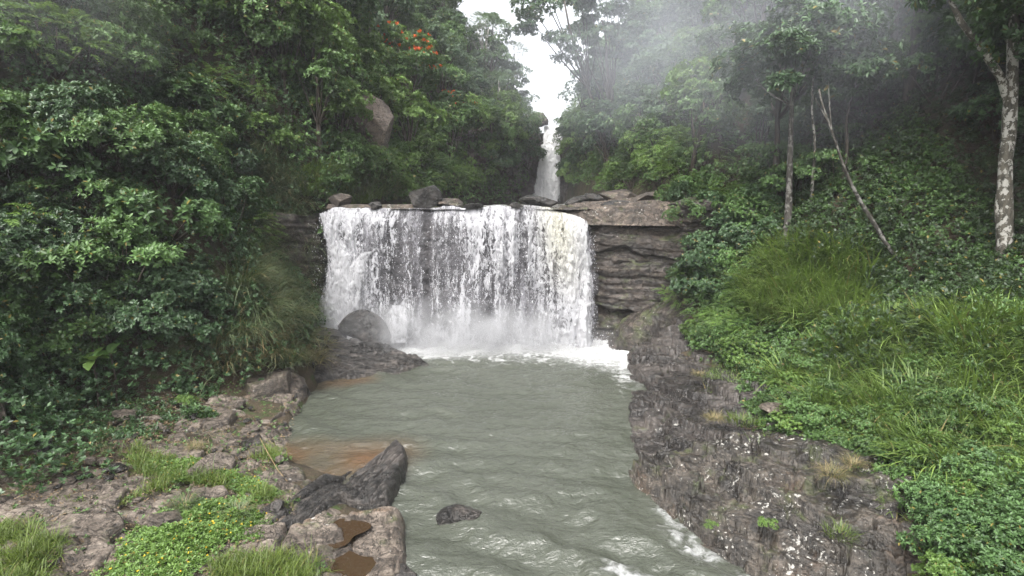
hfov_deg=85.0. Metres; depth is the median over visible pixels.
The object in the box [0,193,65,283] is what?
shrub
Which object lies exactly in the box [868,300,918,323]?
grass clump
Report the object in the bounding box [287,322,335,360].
dry grass clump
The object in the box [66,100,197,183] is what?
shrub
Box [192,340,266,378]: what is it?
dry grass clump
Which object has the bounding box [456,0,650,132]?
sky
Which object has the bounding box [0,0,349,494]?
undergrowth
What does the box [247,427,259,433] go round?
stone
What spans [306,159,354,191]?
slope shrub
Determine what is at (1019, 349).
grass clump
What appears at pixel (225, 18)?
shrub
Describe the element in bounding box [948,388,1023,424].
bank shrub
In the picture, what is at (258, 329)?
reed clump
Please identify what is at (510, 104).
cliff shrub
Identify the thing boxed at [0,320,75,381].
shrub
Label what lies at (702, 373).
grass tuft
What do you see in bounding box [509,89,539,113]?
slope tree
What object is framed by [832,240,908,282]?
grass clump
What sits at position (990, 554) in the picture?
bank shrub
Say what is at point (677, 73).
gorge tree
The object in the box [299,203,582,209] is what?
stream
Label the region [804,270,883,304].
grass clump
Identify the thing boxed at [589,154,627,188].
slope shrub
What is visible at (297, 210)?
reed clump
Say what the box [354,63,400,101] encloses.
slope tree
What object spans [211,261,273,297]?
reed clump
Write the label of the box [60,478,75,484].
stone
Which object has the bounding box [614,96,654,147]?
gorge tree
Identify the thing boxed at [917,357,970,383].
bank shrub
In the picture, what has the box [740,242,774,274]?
grass clump
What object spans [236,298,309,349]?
reed clump
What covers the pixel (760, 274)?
grass clump
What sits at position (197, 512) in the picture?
herbs
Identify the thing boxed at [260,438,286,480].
dry stalk
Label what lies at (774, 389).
bank shrub
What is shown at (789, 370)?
grass clump
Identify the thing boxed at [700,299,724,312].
bank shrub
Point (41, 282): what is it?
shrub
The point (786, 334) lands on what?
ground cover
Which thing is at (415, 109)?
slope tree
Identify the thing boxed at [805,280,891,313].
grass clump
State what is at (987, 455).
bank shrub
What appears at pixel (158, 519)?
stone
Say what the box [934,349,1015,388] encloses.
grass clump
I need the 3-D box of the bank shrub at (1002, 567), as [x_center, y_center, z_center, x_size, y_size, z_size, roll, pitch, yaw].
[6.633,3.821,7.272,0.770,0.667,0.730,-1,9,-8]
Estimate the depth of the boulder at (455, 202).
24.03 m
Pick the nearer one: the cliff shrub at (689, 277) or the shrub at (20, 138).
the shrub at (20, 138)
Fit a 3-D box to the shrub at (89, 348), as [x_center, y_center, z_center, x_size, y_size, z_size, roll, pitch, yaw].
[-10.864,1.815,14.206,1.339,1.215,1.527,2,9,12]
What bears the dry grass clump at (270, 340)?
on the terrain at (304, 370)
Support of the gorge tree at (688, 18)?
on the terrain at (304, 370)
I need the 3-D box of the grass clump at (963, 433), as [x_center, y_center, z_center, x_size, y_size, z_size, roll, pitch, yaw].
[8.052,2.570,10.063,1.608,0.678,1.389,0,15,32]
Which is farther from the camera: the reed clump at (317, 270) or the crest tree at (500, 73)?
the crest tree at (500, 73)
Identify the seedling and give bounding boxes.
[174,394,199,407]
[703,519,718,528]
[757,516,778,529]
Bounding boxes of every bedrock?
[0,451,347,575]
[105,371,307,470]
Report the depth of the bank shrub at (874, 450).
10.28 m
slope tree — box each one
[226,0,320,129]
[252,0,281,57]
[269,48,361,165]
[276,0,357,110]
[299,70,375,181]
[313,0,378,27]
[316,6,360,81]
[318,0,380,22]
[327,37,388,134]
[328,23,394,95]
[330,5,384,42]
[341,48,371,79]
[352,7,399,38]
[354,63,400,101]
[362,19,386,30]
[367,46,413,82]
[370,0,415,42]
[377,73,452,190]
[380,0,419,28]
[380,4,419,30]
[381,20,436,71]
[385,51,427,98]
[395,125,443,180]
[397,27,446,123]
[400,4,427,32]
[414,0,431,29]
[414,4,445,38]
[419,45,447,64]
[420,0,439,22]
[422,98,478,195]
[425,54,471,117]
[427,0,460,13]
[427,9,465,57]
[431,6,462,52]
[434,35,473,81]
[440,60,477,96]
[443,23,472,43]
[451,9,476,30]
[455,10,514,88]
[455,61,493,121]
[459,24,479,51]
[466,49,493,73]
[468,12,511,52]
[468,31,515,87]
[478,87,497,100]
[480,86,500,98]
[486,85,522,116]
[488,60,532,95]
[490,58,515,91]
[503,40,535,88]
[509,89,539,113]
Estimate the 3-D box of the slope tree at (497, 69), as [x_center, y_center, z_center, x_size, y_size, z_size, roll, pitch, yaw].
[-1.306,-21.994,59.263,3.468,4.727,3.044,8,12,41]
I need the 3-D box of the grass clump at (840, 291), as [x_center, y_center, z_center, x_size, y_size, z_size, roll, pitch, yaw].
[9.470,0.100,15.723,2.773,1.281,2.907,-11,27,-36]
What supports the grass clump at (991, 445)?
on the terrain at (304, 370)
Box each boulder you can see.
[328,193,351,206]
[338,309,391,341]
[350,94,393,169]
[368,202,381,209]
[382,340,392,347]
[408,185,442,208]
[436,198,462,207]
[463,203,482,207]
[510,202,523,207]
[518,195,558,205]
[528,112,548,126]
[564,195,593,204]
[584,193,605,200]
[599,189,637,199]
[601,200,627,205]
[631,192,662,200]
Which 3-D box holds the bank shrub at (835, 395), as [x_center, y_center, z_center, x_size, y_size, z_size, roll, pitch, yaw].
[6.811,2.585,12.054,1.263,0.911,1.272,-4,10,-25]
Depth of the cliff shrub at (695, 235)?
20.51 m
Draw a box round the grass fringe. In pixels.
[700,351,918,522]
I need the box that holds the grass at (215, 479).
[54,436,297,512]
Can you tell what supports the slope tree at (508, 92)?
on the terrain at (304, 370)
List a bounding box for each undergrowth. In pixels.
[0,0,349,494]
[184,0,531,235]
[558,0,863,192]
[725,3,1023,384]
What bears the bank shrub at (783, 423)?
on the terrain at (304, 370)
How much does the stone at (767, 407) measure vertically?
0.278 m
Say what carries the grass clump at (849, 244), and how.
on the terrain at (304, 370)
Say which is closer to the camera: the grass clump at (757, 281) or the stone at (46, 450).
the stone at (46, 450)
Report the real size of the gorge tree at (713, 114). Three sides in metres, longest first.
4.882 x 3.602 x 3.389 m
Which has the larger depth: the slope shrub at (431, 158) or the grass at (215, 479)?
the slope shrub at (431, 158)
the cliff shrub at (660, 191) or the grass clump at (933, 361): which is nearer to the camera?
the grass clump at (933, 361)
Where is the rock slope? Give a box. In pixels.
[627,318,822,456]
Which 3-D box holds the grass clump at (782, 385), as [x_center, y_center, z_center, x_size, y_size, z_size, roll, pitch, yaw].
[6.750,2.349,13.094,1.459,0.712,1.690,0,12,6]
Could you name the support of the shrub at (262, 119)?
on the terrain at (304, 370)
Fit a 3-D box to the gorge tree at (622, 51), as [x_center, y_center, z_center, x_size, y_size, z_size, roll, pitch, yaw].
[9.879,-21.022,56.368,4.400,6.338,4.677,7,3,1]
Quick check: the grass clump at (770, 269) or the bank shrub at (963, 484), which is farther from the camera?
the grass clump at (770, 269)
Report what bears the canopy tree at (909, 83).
on the terrain at (304, 370)
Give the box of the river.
[279,338,750,575]
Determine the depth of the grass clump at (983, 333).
11.28 m
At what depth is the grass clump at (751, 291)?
17.29 m
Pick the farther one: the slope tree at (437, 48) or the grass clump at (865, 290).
the slope tree at (437, 48)
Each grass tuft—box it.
[162,488,207,513]
[179,438,205,450]
[213,494,262,524]
[689,369,707,379]
[702,409,728,421]
[721,408,766,427]
[807,459,851,491]
[819,517,863,546]
[831,448,875,472]
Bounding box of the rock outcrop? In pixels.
[309,327,429,382]
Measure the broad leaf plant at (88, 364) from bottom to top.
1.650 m
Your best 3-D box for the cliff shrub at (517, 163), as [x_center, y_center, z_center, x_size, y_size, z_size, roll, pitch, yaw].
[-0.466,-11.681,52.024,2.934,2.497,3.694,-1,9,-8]
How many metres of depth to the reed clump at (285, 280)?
19.24 m
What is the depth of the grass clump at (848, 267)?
15.91 m
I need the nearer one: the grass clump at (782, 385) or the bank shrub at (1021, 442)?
the bank shrub at (1021, 442)
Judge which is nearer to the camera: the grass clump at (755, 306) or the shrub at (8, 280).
the shrub at (8, 280)
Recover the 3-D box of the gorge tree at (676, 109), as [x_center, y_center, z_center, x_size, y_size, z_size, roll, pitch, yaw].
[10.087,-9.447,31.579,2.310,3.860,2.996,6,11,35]
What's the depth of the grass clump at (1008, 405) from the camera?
10.30 m
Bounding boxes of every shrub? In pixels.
[0,0,66,62]
[0,0,130,82]
[0,24,78,90]
[0,77,48,125]
[0,88,109,202]
[0,103,166,179]
[0,130,73,177]
[0,184,66,224]
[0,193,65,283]
[0,201,127,274]
[0,203,62,278]
[0,257,113,329]
[0,265,51,316]
[0,275,32,292]
[0,304,85,377]
[0,309,31,343]
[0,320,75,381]
[0,321,25,362]
[1,133,84,193]
[2,278,100,333]
[3,210,213,307]
[5,0,111,43]
[6,175,161,234]
[8,0,78,18]
[9,293,50,336]
[10,1,160,82]
[13,263,71,292]
[16,0,166,63]
[18,80,132,164]
[27,279,143,343]
[28,267,110,316]
[53,337,123,372]
[55,249,139,290]
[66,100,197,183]
[75,0,180,47]
[75,297,151,343]
[83,35,165,96]
[91,159,235,256]
[100,272,221,348]
[104,267,164,305]
[106,35,211,103]
[111,321,166,348]
[115,127,232,196]
[118,23,209,80]
[119,137,226,202]
[119,253,228,311]
[126,261,228,311]
[129,58,254,143]
[139,101,238,153]
[141,72,197,110]
[143,0,217,66]
[162,106,211,137]
[173,136,234,180]
[173,288,236,323]
[176,0,224,27]
[177,41,248,111]
[179,175,280,240]
[185,118,271,174]
[190,103,221,122]
[206,173,266,224]
[212,254,286,304]
[214,3,261,41]
[222,205,290,248]
[225,66,281,111]
[226,111,310,156]
[231,25,298,64]
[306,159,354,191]
[321,128,368,176]
[326,138,373,183]
[342,151,384,189]
[348,143,391,168]
[355,140,394,176]
[369,163,413,188]
[372,135,415,175]
[388,138,408,153]
[391,132,440,165]
[393,149,421,172]
[395,171,419,191]
[396,164,436,197]
[401,140,429,165]
[407,169,430,189]
[411,167,446,189]
[413,134,436,167]
[417,166,444,187]
[422,155,452,174]
[424,152,453,176]
[428,131,456,164]
[431,90,480,129]
[435,132,467,156]
[439,153,479,192]
[439,172,462,193]
[442,92,491,124]
[446,177,467,196]
[448,150,478,175]
[451,160,466,181]
[454,173,471,184]
[457,95,502,130]
[457,173,471,186]
[470,107,502,139]
[470,173,487,186]
[471,161,494,186]
[476,98,504,124]
[479,118,516,151]
[485,131,515,159]
[485,149,505,179]
[487,107,520,134]
[487,139,501,158]
[487,139,518,168]
[491,122,518,141]
[498,151,520,172]
[500,96,526,125]
[502,150,520,175]
[506,106,541,138]
[509,120,529,139]
[510,113,533,142]
[511,116,530,132]
[514,115,541,146]
[517,139,546,169]
[521,145,547,161]
[530,111,545,137]
[552,129,576,149]
[553,111,576,136]
[554,139,574,154]
[554,157,574,174]
[555,116,574,140]
[556,162,583,183]
[558,112,577,137]
[558,160,573,182]
[560,114,582,141]
[560,131,582,150]
[561,139,596,166]
[566,105,595,134]
[569,159,583,176]
[573,115,593,137]
[577,147,599,169]
[589,132,602,150]
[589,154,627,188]
[592,167,619,191]
[597,138,620,164]
[600,160,635,188]
[603,176,627,190]
[605,147,628,170]
[612,160,638,190]
[620,157,636,170]
[628,170,659,194]
[629,149,648,172]
[630,135,661,162]
[634,144,660,172]
[638,151,670,178]
[642,166,672,189]
[647,125,688,152]
[648,278,698,313]
[650,118,738,172]
[651,162,674,183]
[653,133,738,186]
[653,142,706,177]
[653,170,709,198]
[655,194,684,200]
[656,141,690,172]
[662,179,709,200]
[662,197,711,229]
[664,131,712,170]
[665,257,718,303]
[666,262,720,296]
[668,171,715,193]
[673,298,713,325]
[678,215,755,263]
[678,319,699,336]
[680,257,717,284]
[681,231,743,276]
[682,313,707,332]
[683,270,710,288]
[685,281,721,302]
[685,289,713,315]
[689,170,732,196]
[689,322,712,344]
[691,218,768,265]
[693,174,745,197]
[694,189,742,231]
[694,295,729,332]
[695,266,739,301]
[697,287,723,310]
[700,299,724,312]
[701,302,744,326]
[702,243,755,281]
[702,325,741,353]
[703,306,764,345]
[708,284,758,317]
[708,317,748,332]
[711,185,773,221]
[712,287,746,314]
[714,281,734,297]
[715,315,753,336]
[715,326,752,353]
[717,331,771,366]
[718,241,767,276]
[722,334,777,366]
[723,188,801,234]
[725,219,780,255]
[728,312,764,331]
[729,181,784,215]
[729,205,777,246]
[733,140,816,178]
[734,296,755,318]
[734,325,778,351]
[738,177,805,212]
[741,316,772,335]
[746,212,798,241]
[746,393,782,416]
[753,405,809,435]
[755,159,848,211]
[755,220,796,240]
[766,371,815,393]
[772,387,785,398]
[778,352,834,375]
[780,122,864,170]
[783,145,893,195]
[783,390,846,439]
[795,376,843,390]
[796,386,862,416]
[799,59,899,120]
[800,377,856,402]
[802,423,835,440]
[813,368,836,377]
[822,405,867,427]
[835,404,925,450]
[839,386,905,418]
[845,344,887,376]
[853,423,914,460]
[859,394,901,431]
[878,392,925,415]
[879,367,923,384]
[880,372,939,400]
[880,444,937,483]
[882,425,957,466]
[884,351,930,372]
[884,406,937,430]
[886,33,998,104]
[887,33,937,54]
[890,353,938,383]
[890,382,968,405]
[895,501,1011,573]
[896,475,974,519]
[900,4,977,67]
[908,503,987,554]
[911,549,985,575]
[914,406,975,439]
[915,423,966,451]
[915,453,982,490]
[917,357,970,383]
[917,477,972,505]
[922,524,1023,575]
[923,462,1023,504]
[923,523,1023,575]
[932,384,1000,416]
[933,377,982,389]
[935,432,988,461]
[936,439,1008,490]
[941,34,1021,68]
[942,0,959,8]
[948,75,1023,147]
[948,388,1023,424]
[951,477,1020,509]
[956,498,1023,571]
[968,490,1011,528]
[969,507,1023,573]
[976,446,1023,474]
[981,415,1023,450]
[983,442,1004,454]
[984,459,1023,493]
[990,553,1022,575]
[992,471,1023,517]
[995,406,1023,428]
[997,448,1023,487]
[1002,428,1023,451]
[1003,567,1023,575]
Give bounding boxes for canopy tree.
[706,9,884,209]
[900,7,922,128]
[964,0,1023,70]
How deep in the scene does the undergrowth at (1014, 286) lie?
15.92 m
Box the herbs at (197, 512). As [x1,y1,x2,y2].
[170,494,274,541]
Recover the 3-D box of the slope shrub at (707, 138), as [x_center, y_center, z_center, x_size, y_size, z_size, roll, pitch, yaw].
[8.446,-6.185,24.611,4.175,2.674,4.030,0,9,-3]
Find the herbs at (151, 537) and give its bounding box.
[90,452,288,575]
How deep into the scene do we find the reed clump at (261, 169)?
22.78 m
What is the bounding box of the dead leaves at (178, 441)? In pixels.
[1,376,333,575]
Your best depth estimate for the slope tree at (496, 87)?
55.89 m
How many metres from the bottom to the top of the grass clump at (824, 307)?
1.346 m
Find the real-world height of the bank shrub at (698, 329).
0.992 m
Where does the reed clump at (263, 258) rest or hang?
on the terrain at (304, 370)
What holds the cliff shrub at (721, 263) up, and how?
on the terrain at (304, 370)
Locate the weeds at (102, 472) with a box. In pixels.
[0,377,334,575]
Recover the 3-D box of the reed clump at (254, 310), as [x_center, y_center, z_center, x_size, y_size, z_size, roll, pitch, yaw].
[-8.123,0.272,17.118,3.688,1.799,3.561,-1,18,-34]
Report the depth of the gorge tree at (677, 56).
31.35 m
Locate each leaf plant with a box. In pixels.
[68,310,100,401]
[71,347,108,409]
[93,343,119,405]
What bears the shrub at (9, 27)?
on the terrain at (304, 370)
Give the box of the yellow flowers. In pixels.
[109,453,260,571]
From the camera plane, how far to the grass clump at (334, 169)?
24.61 m
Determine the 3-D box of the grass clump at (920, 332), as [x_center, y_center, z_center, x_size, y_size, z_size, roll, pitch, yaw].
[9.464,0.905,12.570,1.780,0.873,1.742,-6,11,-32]
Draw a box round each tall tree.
[508,0,614,152]
[541,0,663,160]
[608,4,697,82]
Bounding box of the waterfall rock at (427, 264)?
[312,210,598,338]
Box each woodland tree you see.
[708,17,874,242]
[750,0,896,209]
[799,36,913,192]
[810,82,903,265]
[844,0,948,81]
[884,0,926,41]
[904,0,1022,269]
[916,3,1023,120]
[936,0,1023,52]
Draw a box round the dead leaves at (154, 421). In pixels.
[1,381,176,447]
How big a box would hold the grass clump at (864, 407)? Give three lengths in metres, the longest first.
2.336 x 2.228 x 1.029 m
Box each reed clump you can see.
[202,284,275,312]
[204,265,301,329]
[208,306,292,345]
[210,265,273,292]
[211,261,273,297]
[221,246,278,275]
[223,236,291,272]
[224,197,270,224]
[224,214,279,247]
[224,300,289,333]
[227,238,291,300]
[228,221,293,262]
[228,282,299,331]
[230,236,283,259]
[231,248,276,286]
[231,262,288,300]
[233,160,280,182]
[234,288,293,321]
[235,219,283,239]
[236,279,299,322]
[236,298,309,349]
[237,159,294,178]
[238,277,287,303]
[241,228,278,248]
[241,255,297,293]
[242,129,295,163]
[243,128,310,158]
[247,176,282,197]
[250,140,305,163]
[256,153,306,181]
[258,176,312,203]
[259,270,299,307]
[260,252,298,289]
[261,168,313,194]
[261,263,306,292]
[264,152,296,167]
[264,240,301,261]
[265,287,316,330]
[266,259,312,290]
[267,171,309,194]
[270,182,307,204]
[275,197,319,220]
[276,306,317,343]
[278,278,307,295]
[279,203,322,219]
[281,283,312,307]
[283,297,321,329]
[284,288,319,309]
[286,277,312,312]
[288,269,323,302]
[291,235,326,256]
[293,295,326,333]
[295,294,318,324]
[298,278,325,303]
[299,289,337,322]
[300,260,326,289]
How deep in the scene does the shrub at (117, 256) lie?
14.38 m
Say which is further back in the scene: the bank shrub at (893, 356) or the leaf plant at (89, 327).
the leaf plant at (89, 327)
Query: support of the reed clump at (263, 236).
on the terrain at (304, 370)
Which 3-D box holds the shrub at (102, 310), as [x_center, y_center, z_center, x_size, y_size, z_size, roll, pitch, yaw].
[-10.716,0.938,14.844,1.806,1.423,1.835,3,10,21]
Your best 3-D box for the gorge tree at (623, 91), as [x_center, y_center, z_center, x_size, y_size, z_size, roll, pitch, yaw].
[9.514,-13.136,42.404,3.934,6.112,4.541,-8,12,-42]
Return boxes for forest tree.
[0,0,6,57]
[205,0,330,115]
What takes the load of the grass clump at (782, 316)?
on the terrain at (304, 370)
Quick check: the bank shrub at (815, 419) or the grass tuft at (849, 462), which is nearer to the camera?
the grass tuft at (849, 462)
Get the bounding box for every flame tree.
[376,21,445,135]
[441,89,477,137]
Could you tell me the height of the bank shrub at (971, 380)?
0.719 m
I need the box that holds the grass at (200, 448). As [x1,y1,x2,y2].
[88,404,239,454]
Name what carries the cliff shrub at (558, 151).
on the rock cliff at (563, 187)
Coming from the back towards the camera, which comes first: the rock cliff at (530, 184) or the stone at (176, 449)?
the rock cliff at (530, 184)
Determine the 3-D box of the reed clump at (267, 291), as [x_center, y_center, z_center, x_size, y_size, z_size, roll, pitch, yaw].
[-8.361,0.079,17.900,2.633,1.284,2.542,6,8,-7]
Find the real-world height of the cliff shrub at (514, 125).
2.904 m
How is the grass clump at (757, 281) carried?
on the terrain at (304, 370)
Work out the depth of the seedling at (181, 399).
13.78 m
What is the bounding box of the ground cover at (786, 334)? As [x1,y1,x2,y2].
[684,92,1023,575]
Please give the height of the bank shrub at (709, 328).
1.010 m
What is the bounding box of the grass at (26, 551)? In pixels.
[0,512,342,575]
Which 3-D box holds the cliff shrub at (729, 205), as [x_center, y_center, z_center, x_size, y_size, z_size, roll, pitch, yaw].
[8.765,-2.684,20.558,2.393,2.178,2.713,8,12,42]
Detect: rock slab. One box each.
[313,506,406,575]
[394,563,417,575]
[607,290,697,350]
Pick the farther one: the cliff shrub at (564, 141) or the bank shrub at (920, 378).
the cliff shrub at (564, 141)
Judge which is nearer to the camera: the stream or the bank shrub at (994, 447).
the bank shrub at (994, 447)
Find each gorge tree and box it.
[572,102,596,112]
[573,99,628,167]
[578,110,626,180]
[583,35,615,61]
[584,81,617,101]
[590,89,619,161]
[600,42,628,68]
[605,103,650,155]
[609,22,628,36]
[613,72,657,106]
[614,46,687,106]
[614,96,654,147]
[616,85,656,151]
[617,127,649,189]
[619,85,661,138]
[621,43,666,82]
[629,43,692,126]
[631,104,688,186]
[634,0,663,19]
[637,122,693,179]
[639,66,696,160]
[641,36,695,84]
[641,82,677,122]
[660,42,744,147]
[661,52,723,132]
[662,2,712,62]
[664,99,690,123]
[665,24,725,61]
[666,36,717,76]
[666,78,749,182]
[679,0,725,23]
[694,0,778,59]
[698,23,752,55]
[700,0,795,98]
[719,88,808,182]
[720,3,776,81]
[768,0,867,114]
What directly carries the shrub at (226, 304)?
on the terrain at (304, 370)
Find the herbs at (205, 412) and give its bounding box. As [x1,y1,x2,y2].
[175,352,220,417]
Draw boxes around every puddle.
[327,518,370,547]
[331,551,375,575]
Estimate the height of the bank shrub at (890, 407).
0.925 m
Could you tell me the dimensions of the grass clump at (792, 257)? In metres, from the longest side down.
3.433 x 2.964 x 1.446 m
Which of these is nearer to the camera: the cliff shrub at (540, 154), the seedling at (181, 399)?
the seedling at (181, 399)
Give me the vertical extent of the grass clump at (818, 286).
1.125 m
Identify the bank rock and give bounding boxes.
[0,397,10,437]
[7,511,126,543]
[23,475,130,510]
[45,445,64,456]
[61,537,115,575]
[91,469,128,479]
[120,421,166,435]
[159,446,205,458]
[168,433,189,443]
[189,485,229,500]
[202,405,237,431]
[212,433,238,446]
[240,434,262,446]
[243,366,294,401]
[245,420,262,429]
[269,409,287,422]
[276,422,289,430]
[276,448,288,459]
[293,385,310,398]
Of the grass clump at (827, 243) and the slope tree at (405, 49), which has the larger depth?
the slope tree at (405, 49)
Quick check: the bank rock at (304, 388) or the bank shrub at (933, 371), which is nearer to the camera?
the bank shrub at (933, 371)
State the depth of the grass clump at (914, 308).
13.22 m
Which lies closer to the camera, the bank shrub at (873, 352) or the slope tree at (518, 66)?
the bank shrub at (873, 352)
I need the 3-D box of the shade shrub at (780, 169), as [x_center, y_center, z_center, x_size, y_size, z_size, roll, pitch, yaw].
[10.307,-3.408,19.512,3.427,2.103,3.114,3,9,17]
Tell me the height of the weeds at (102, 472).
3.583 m
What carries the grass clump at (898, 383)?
on the terrain at (304, 370)
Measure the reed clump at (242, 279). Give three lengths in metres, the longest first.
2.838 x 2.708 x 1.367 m
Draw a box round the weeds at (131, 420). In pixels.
[0,334,224,453]
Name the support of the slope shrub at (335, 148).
on the terrain at (304, 370)
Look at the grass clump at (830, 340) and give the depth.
13.53 m
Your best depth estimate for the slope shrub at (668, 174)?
29.73 m
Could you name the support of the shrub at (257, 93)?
on the terrain at (304, 370)
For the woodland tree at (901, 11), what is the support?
on the terrain at (304, 370)
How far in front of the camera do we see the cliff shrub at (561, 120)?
55.46 m
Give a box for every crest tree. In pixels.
[424,19,468,90]
[457,72,490,103]
[479,71,524,99]
[557,60,603,139]
[580,56,619,101]
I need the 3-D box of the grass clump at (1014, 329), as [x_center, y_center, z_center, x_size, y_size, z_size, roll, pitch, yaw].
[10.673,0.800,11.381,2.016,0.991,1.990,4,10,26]
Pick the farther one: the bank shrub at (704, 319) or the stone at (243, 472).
the bank shrub at (704, 319)
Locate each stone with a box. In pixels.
[31,439,54,455]
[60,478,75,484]
[73,472,94,481]
[75,484,88,491]
[79,494,89,499]
[84,456,96,464]
[97,457,108,465]
[100,475,114,481]
[102,408,137,424]
[102,463,128,474]
[110,479,127,486]
[132,497,141,503]
[138,509,183,527]
[168,447,183,452]
[171,397,186,406]
[188,413,197,419]
[188,452,235,480]
[234,401,245,408]
[236,471,250,476]
[238,454,246,458]
[243,418,250,422]
[245,446,268,459]
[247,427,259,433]
[259,499,283,514]
[275,455,284,463]
[436,504,481,524]
[758,402,785,413]
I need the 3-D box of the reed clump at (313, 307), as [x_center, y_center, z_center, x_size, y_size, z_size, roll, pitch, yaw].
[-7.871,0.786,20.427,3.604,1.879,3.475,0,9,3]
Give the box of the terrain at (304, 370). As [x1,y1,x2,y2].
[0,0,1023,575]
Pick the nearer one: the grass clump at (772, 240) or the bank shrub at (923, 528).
the bank shrub at (923, 528)
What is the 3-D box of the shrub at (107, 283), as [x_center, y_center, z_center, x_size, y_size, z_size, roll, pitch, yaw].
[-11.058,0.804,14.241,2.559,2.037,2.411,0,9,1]
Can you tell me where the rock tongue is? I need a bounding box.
[268,439,407,530]
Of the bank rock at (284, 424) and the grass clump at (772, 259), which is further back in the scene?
the grass clump at (772, 259)
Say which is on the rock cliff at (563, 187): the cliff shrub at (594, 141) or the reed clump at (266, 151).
the cliff shrub at (594, 141)
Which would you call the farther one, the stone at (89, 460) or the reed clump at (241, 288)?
the reed clump at (241, 288)
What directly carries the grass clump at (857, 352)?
on the terrain at (304, 370)
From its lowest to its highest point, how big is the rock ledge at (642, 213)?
1.468 m
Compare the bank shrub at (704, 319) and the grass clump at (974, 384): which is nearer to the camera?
the grass clump at (974, 384)
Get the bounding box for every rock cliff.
[249,212,324,309]
[438,119,541,203]
[558,129,612,202]
[588,197,760,339]
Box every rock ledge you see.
[325,204,431,216]
[556,197,698,228]
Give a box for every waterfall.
[312,205,613,353]
[532,126,561,201]
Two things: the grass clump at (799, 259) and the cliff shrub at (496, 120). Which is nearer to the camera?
the grass clump at (799, 259)
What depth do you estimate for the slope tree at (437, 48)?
47.49 m
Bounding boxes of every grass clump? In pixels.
[167,310,278,359]
[171,344,270,401]
[179,296,283,347]
[182,321,257,357]
[189,332,265,362]
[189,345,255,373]
[192,314,302,354]
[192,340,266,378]
[222,333,301,369]
[236,325,294,348]
[239,329,303,368]
[250,291,315,331]
[258,337,319,377]
[265,323,301,338]
[275,319,306,340]
[282,172,336,195]
[286,158,318,181]
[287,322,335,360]
[289,335,313,349]
[289,338,321,359]
[291,345,332,362]
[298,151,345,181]
[298,339,338,372]
[304,180,339,199]
[315,327,344,352]
[322,175,355,193]
[324,159,348,175]
[325,158,354,177]
[336,172,368,192]
[338,185,375,203]
[343,181,373,197]
[347,158,375,182]
[357,181,387,203]
[384,173,410,190]
[713,258,769,298]
[713,262,768,302]
[714,264,761,286]
[717,279,802,325]
[725,234,779,270]
[726,270,776,311]
[729,268,779,311]
[731,257,779,284]
[733,253,763,278]
[733,262,774,298]
[733,276,816,321]
[733,294,784,326]
[737,279,789,305]
[738,234,785,261]
[739,233,792,270]
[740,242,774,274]
[740,343,828,394]
[742,253,815,305]
[743,270,844,322]
[744,293,799,329]
[745,264,789,282]
[748,223,795,253]
[748,232,832,269]
[748,299,801,331]
[749,268,802,304]
[750,237,818,275]
[751,297,811,321]
[751,361,796,388]
[752,278,804,310]
[753,244,790,275]
[753,254,838,295]
[753,260,820,284]
[754,214,827,254]
[754,394,829,428]
[756,236,801,262]
[757,241,826,271]
[761,289,823,335]
[762,269,842,296]
[762,276,844,317]
[764,271,857,308]
[765,245,847,293]
[765,283,846,327]
[765,371,797,396]
[767,231,815,261]
[769,258,861,292]
[771,283,869,332]
[772,214,874,259]
[773,217,835,251]
[773,382,851,415]
[775,366,859,389]
[776,258,825,282]
[777,229,853,267]
[780,346,828,369]
[781,255,859,291]
[781,361,870,416]
[783,225,838,248]
[784,233,888,267]
[784,322,842,362]
[784,346,867,385]
[785,286,883,315]
[786,220,856,267]
[786,266,879,299]
[787,245,870,285]
[787,364,870,406]
[789,396,837,429]
[790,285,847,311]
[793,346,890,395]
[794,265,864,288]
[794,270,909,321]
[796,332,861,373]
[798,272,841,300]
[801,239,869,275]
[803,228,890,259]
[803,378,874,408]
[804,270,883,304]
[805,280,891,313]
[807,271,906,309]
[807,318,862,343]
[807,319,858,359]
[811,238,878,280]
[813,347,902,386]
[813,412,881,438]
[814,301,898,337]
[816,268,863,310]
[816,324,882,353]
[819,266,903,304]
[820,239,877,266]
[820,309,909,344]
[821,326,890,370]
[821,346,916,398]
[821,378,893,415]
[824,391,914,428]
[824,397,980,463]
[827,325,915,359]
[829,388,931,442]
[830,328,900,378]
[830,362,932,427]
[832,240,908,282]
[832,357,949,417]
[834,273,894,302]
[838,262,886,289]
[841,260,901,291]
[847,302,923,351]
[848,293,920,329]
[848,388,984,456]
[850,356,1008,436]
[852,311,901,339]
[852,339,923,375]
[852,383,954,431]
[852,397,1014,484]
[856,332,947,391]
[859,339,911,359]
[865,364,944,394]
[866,413,984,479]
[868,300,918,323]
[872,322,932,355]
[882,290,957,336]
[884,333,938,360]
[886,287,1017,338]
[889,337,944,370]
[890,390,974,435]
[892,372,1023,444]
[892,444,1021,496]
[894,313,939,345]
[901,282,1021,327]
[903,345,1023,410]
[905,281,996,315]
[905,344,978,382]
[907,306,1014,371]
[909,330,962,356]
[912,302,1023,348]
[912,370,1023,420]
[917,374,1023,452]
[918,409,1002,450]
[918,454,1013,496]
[926,417,1023,489]
[927,283,1023,337]
[930,331,1023,381]
[932,381,1023,415]
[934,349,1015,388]
[934,349,1023,398]
[935,386,1023,447]
[936,413,1023,463]
[941,321,1023,374]
[944,451,1023,503]
[946,369,1021,433]
[955,322,1023,380]
[958,358,1023,387]
[961,415,1023,472]
[967,305,1023,354]
[969,380,1023,428]
[982,294,1023,329]
[990,314,1023,344]
[997,319,1023,371]
[1000,366,1023,384]

